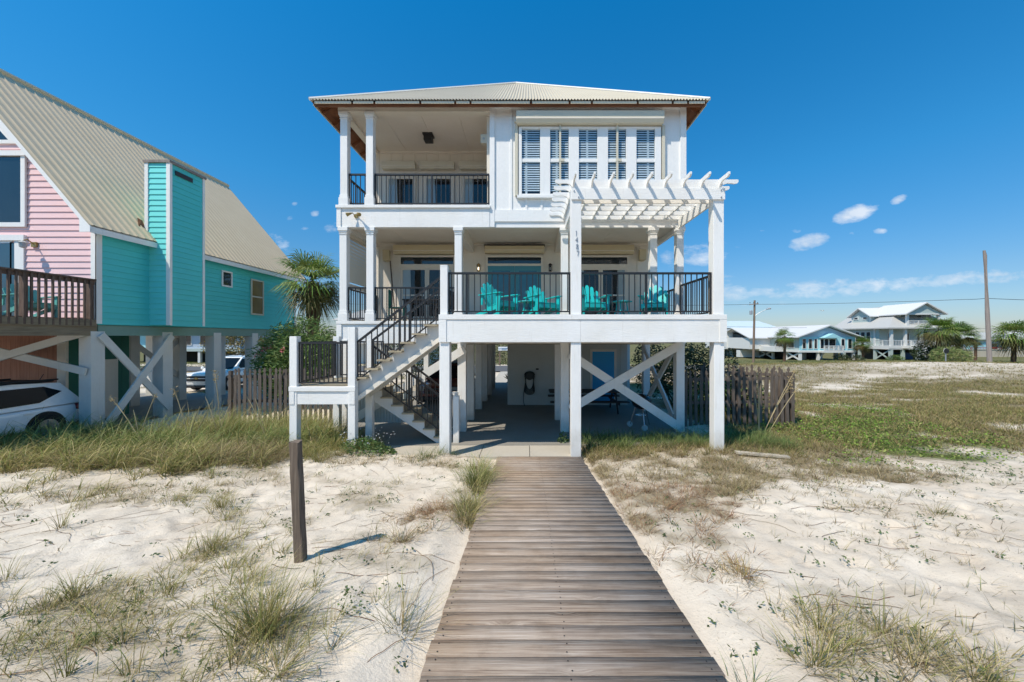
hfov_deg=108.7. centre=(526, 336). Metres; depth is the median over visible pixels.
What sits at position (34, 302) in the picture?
adirondack chair
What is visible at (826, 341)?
window
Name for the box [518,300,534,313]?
side table
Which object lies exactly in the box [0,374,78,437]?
parked suv
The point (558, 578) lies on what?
boardwalk
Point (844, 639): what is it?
grass tussock
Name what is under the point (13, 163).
window
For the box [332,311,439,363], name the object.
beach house
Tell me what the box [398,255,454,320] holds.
porch door
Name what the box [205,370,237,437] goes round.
sea oats
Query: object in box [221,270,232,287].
window
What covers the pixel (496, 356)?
roadside bush
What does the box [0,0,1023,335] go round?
sky
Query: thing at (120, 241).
stilt house
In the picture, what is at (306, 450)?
landing grass
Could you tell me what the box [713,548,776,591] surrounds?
grass tussock
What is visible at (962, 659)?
grass tussock
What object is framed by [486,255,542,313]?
porch door
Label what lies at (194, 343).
stilt house
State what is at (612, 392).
picnic table
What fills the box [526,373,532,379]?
hose hanger
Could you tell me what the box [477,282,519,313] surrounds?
adirondack chair
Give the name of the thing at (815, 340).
window
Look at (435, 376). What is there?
parked car
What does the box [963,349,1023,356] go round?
boundary wall
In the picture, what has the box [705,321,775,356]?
stilt house
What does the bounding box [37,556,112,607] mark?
grass tussock
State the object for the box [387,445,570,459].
paved apron
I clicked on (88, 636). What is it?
flowering weed
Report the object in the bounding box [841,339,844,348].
window
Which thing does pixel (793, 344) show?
window
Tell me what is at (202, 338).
window
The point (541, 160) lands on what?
window
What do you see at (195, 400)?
parking floor
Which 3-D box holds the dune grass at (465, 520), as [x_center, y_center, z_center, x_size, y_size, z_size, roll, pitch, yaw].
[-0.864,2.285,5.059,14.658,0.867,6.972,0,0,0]
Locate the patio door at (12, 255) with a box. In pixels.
[0,235,26,315]
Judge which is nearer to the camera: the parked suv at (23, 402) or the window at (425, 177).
the parked suv at (23, 402)
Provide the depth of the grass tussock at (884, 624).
2.66 m
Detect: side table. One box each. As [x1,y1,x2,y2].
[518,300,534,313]
[613,300,631,313]
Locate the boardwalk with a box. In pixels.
[419,457,726,681]
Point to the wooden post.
(297, 494)
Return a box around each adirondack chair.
[2,284,61,317]
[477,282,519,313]
[524,285,560,313]
[583,285,611,313]
[637,285,670,313]
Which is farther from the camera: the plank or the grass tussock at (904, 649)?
the plank
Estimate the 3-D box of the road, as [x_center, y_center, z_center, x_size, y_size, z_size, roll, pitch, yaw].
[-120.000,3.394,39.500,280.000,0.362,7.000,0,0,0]
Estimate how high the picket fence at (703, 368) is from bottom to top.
1.931 m
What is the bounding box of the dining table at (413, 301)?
[402,299,437,320]
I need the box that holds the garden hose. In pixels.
[523,371,534,405]
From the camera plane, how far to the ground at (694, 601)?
3.91 m
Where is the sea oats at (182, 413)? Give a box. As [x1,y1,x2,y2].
[170,386,212,437]
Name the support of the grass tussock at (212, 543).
on the ground at (694, 601)
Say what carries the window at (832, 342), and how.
in the stilt house at (817, 342)
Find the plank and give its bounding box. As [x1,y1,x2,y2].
[734,450,789,458]
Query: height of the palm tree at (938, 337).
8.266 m
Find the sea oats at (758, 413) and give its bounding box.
[754,372,760,432]
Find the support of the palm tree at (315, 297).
on the ground at (694, 601)
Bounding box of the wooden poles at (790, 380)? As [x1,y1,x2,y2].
[765,368,803,431]
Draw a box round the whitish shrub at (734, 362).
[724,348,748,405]
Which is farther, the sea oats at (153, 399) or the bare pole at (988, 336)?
the bare pole at (988, 336)
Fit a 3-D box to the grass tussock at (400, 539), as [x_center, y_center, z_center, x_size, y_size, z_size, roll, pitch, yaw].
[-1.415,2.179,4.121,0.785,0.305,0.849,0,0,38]
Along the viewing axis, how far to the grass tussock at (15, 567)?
3.39 m
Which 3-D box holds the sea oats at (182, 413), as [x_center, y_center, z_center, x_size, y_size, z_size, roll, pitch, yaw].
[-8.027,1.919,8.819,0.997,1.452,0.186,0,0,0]
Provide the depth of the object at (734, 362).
13.32 m
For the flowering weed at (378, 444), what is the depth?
8.05 m
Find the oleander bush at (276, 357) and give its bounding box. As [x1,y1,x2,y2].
[246,315,335,408]
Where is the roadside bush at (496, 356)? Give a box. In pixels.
[432,344,506,363]
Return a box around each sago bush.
[833,353,849,359]
[849,355,864,359]
[885,354,904,359]
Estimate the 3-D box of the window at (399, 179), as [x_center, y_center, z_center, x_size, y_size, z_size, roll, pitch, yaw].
[-4.380,-4.635,12.725,1.020,1.830,0.050,0,0,0]
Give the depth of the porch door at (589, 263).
12.72 m
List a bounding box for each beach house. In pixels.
[289,82,738,456]
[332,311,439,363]
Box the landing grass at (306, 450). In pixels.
[264,430,390,462]
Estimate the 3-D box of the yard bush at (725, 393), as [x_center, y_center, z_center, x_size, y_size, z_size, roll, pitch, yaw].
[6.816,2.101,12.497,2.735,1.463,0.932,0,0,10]
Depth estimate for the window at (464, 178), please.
12.73 m
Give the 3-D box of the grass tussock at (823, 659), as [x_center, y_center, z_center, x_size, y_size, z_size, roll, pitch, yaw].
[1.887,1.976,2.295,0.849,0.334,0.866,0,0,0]
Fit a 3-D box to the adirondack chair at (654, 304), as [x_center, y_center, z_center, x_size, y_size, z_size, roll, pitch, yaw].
[3.429,-0.952,9.819,0.800,0.924,1.020,0,0,24]
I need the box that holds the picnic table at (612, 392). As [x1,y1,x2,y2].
[548,389,629,413]
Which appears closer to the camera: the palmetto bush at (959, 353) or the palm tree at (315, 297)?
the palm tree at (315, 297)
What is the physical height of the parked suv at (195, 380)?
1.996 m
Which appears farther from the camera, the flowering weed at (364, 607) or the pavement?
the pavement
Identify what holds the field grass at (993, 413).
on the ground at (694, 601)
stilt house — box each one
[0,68,306,430]
[140,336,204,360]
[187,336,273,362]
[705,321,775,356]
[727,325,862,359]
[836,302,967,359]
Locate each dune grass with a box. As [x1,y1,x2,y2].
[0,398,378,507]
[0,444,1023,681]
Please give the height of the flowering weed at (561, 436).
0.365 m
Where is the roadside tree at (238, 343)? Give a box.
[201,336,271,355]
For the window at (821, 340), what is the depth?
71.84 m
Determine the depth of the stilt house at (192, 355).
66.00 m
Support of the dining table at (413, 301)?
on the beach house at (567, 194)
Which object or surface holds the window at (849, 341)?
in the stilt house at (817, 342)
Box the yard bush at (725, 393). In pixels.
[688,380,769,416]
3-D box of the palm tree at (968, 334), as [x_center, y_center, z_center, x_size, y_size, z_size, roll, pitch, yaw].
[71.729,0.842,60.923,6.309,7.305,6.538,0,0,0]
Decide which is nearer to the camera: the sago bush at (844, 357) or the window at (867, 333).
the sago bush at (844, 357)
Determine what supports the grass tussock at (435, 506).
on the ground at (694, 601)
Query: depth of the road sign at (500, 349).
45.95 m
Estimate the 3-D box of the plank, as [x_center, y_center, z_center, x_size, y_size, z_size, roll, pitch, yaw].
[5.075,2.554,7.925,1.063,0.098,0.130,0,0,8]
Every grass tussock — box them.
[0,548,49,581]
[14,624,93,681]
[15,495,98,537]
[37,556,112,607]
[65,629,159,681]
[77,607,162,653]
[105,564,197,603]
[128,544,369,678]
[165,522,255,563]
[189,486,263,513]
[200,607,348,681]
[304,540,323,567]
[324,555,470,666]
[350,514,435,551]
[403,490,458,517]
[430,483,512,526]
[440,450,522,491]
[705,642,786,681]
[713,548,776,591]
[738,604,891,681]
[760,580,903,662]
[784,589,911,680]
[815,603,1009,681]
[821,575,955,650]
[890,619,1022,681]
[908,499,961,519]
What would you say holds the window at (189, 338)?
in the stilt house at (194, 343)
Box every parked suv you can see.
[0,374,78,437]
[187,354,272,389]
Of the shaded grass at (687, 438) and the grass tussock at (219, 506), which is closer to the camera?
the grass tussock at (219, 506)
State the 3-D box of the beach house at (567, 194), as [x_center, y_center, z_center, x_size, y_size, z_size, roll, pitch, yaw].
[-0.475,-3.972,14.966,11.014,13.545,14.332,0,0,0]
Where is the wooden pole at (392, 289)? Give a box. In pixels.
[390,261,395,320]
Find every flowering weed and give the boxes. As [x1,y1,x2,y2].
[77,631,97,643]
[335,585,367,614]
[338,427,396,456]
[557,431,568,442]
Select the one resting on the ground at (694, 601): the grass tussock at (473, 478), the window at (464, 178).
the grass tussock at (473, 478)
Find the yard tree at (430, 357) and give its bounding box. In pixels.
[389,344,456,378]
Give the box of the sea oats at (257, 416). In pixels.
[247,397,264,435]
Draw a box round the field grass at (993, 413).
[140,359,1023,454]
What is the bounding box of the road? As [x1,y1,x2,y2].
[140,365,725,370]
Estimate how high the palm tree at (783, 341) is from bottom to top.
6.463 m
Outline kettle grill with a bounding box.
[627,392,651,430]
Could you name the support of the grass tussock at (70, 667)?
on the ground at (694, 601)
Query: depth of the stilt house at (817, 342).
74.10 m
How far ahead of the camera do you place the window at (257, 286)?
16.54 m
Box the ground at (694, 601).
[0,337,1023,681]
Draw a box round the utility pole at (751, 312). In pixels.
[749,300,770,362]
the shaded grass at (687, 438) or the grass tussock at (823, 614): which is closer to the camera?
the grass tussock at (823, 614)
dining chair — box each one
[388,289,406,320]
[435,290,453,317]
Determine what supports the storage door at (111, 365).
in the stilt house at (120, 241)
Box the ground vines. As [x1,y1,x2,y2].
[688,402,1023,484]
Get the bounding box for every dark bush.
[630,342,708,404]
[910,341,952,361]
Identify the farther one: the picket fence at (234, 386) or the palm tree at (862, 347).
the palm tree at (862, 347)
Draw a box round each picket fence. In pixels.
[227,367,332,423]
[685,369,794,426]
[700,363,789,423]
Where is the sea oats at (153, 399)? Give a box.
[106,393,157,439]
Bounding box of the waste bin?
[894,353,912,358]
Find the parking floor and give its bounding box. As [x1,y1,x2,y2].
[74,393,272,425]
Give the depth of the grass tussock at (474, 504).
5.22 m
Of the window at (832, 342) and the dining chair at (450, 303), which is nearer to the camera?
the dining chair at (450, 303)
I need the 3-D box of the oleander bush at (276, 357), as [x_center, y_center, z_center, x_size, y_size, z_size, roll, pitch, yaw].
[-8.637,1.054,14.202,4.218,3.790,2.397,0,0,0]
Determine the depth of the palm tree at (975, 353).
71.85 m
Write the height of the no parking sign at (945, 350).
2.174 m
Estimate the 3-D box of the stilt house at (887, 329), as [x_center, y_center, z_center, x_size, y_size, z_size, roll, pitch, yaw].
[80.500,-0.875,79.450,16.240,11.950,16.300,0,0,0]
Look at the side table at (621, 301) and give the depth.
9.81 m
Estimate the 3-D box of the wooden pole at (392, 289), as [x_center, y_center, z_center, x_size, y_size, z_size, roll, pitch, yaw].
[-4.585,-1.515,12.535,0.398,2.177,0.044,0,0,40]
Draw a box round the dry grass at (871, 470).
[581,425,982,546]
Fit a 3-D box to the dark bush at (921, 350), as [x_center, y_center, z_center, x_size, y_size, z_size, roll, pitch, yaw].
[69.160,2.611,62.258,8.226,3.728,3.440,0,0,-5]
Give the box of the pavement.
[330,382,707,447]
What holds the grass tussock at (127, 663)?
on the ground at (694, 601)
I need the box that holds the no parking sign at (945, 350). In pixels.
[943,348,948,360]
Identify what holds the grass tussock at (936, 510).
on the ground at (694, 601)
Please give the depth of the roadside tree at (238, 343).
51.04 m
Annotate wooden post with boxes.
[289,440,306,562]
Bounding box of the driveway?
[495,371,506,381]
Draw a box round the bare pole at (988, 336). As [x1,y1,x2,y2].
[983,250,992,362]
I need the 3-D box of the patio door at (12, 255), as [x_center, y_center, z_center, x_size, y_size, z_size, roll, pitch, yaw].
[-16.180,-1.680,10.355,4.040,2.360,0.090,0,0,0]
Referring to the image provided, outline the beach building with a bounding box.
[953,332,1022,353]
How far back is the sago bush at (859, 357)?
69.72 m
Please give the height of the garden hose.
1.338 m
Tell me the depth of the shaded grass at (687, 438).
8.70 m
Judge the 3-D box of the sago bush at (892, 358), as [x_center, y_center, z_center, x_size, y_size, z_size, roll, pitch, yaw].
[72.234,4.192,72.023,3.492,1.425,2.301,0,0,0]
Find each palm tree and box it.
[264,248,352,340]
[772,328,796,360]
[853,336,872,356]
[911,314,967,361]
[941,321,985,360]
[967,337,984,359]
[983,319,1023,362]
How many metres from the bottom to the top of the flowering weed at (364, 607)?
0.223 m
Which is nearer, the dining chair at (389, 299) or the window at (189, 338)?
the dining chair at (389, 299)
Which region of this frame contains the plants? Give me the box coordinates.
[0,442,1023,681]
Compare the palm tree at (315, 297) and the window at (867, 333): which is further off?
the window at (867, 333)
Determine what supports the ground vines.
on the ground at (694, 601)
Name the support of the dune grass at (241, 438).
on the ground at (694, 601)
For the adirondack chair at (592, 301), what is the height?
0.924 m
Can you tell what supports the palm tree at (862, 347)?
on the ground at (694, 601)
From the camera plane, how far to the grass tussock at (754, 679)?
2.30 m
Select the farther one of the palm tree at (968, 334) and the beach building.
the beach building
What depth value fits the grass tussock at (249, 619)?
2.67 m
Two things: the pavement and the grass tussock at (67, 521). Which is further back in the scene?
the pavement
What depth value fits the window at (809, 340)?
71.84 m
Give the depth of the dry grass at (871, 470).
6.86 m
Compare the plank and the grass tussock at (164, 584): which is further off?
the plank
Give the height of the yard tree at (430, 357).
4.127 m
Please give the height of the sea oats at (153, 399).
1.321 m
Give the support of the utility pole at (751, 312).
on the ground at (694, 601)
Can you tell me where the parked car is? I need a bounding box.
[417,360,457,400]
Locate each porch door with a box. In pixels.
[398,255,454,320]
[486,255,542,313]
[581,255,628,313]
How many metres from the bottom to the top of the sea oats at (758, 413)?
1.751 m
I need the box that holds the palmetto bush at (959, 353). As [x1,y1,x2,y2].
[927,346,973,361]
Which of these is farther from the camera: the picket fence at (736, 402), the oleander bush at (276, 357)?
the oleander bush at (276, 357)
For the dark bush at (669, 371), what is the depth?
14.96 m
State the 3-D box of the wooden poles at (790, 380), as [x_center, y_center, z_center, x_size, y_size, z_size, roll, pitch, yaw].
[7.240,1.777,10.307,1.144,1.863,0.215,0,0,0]
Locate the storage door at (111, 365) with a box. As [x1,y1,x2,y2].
[105,359,117,417]
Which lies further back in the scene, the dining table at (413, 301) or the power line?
the power line
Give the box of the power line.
[670,298,1019,305]
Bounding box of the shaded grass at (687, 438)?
[581,422,826,462]
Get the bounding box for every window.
[0,126,15,143]
[0,150,26,226]
[187,336,191,344]
[200,336,204,344]
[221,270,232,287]
[251,279,263,315]
[386,176,415,204]
[424,176,453,204]
[462,176,486,204]
[517,127,660,198]
[788,339,794,347]
[802,339,805,348]
[808,339,811,348]
[814,339,817,348]
[820,339,823,348]
[824,339,828,348]
[829,339,835,348]
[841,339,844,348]
[847,339,851,348]
[866,332,870,341]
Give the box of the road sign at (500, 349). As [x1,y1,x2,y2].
[498,347,506,364]
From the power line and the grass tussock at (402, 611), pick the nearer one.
the grass tussock at (402, 611)
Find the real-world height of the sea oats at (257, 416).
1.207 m
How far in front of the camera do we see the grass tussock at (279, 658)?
2.34 m
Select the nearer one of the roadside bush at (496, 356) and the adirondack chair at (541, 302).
the adirondack chair at (541, 302)

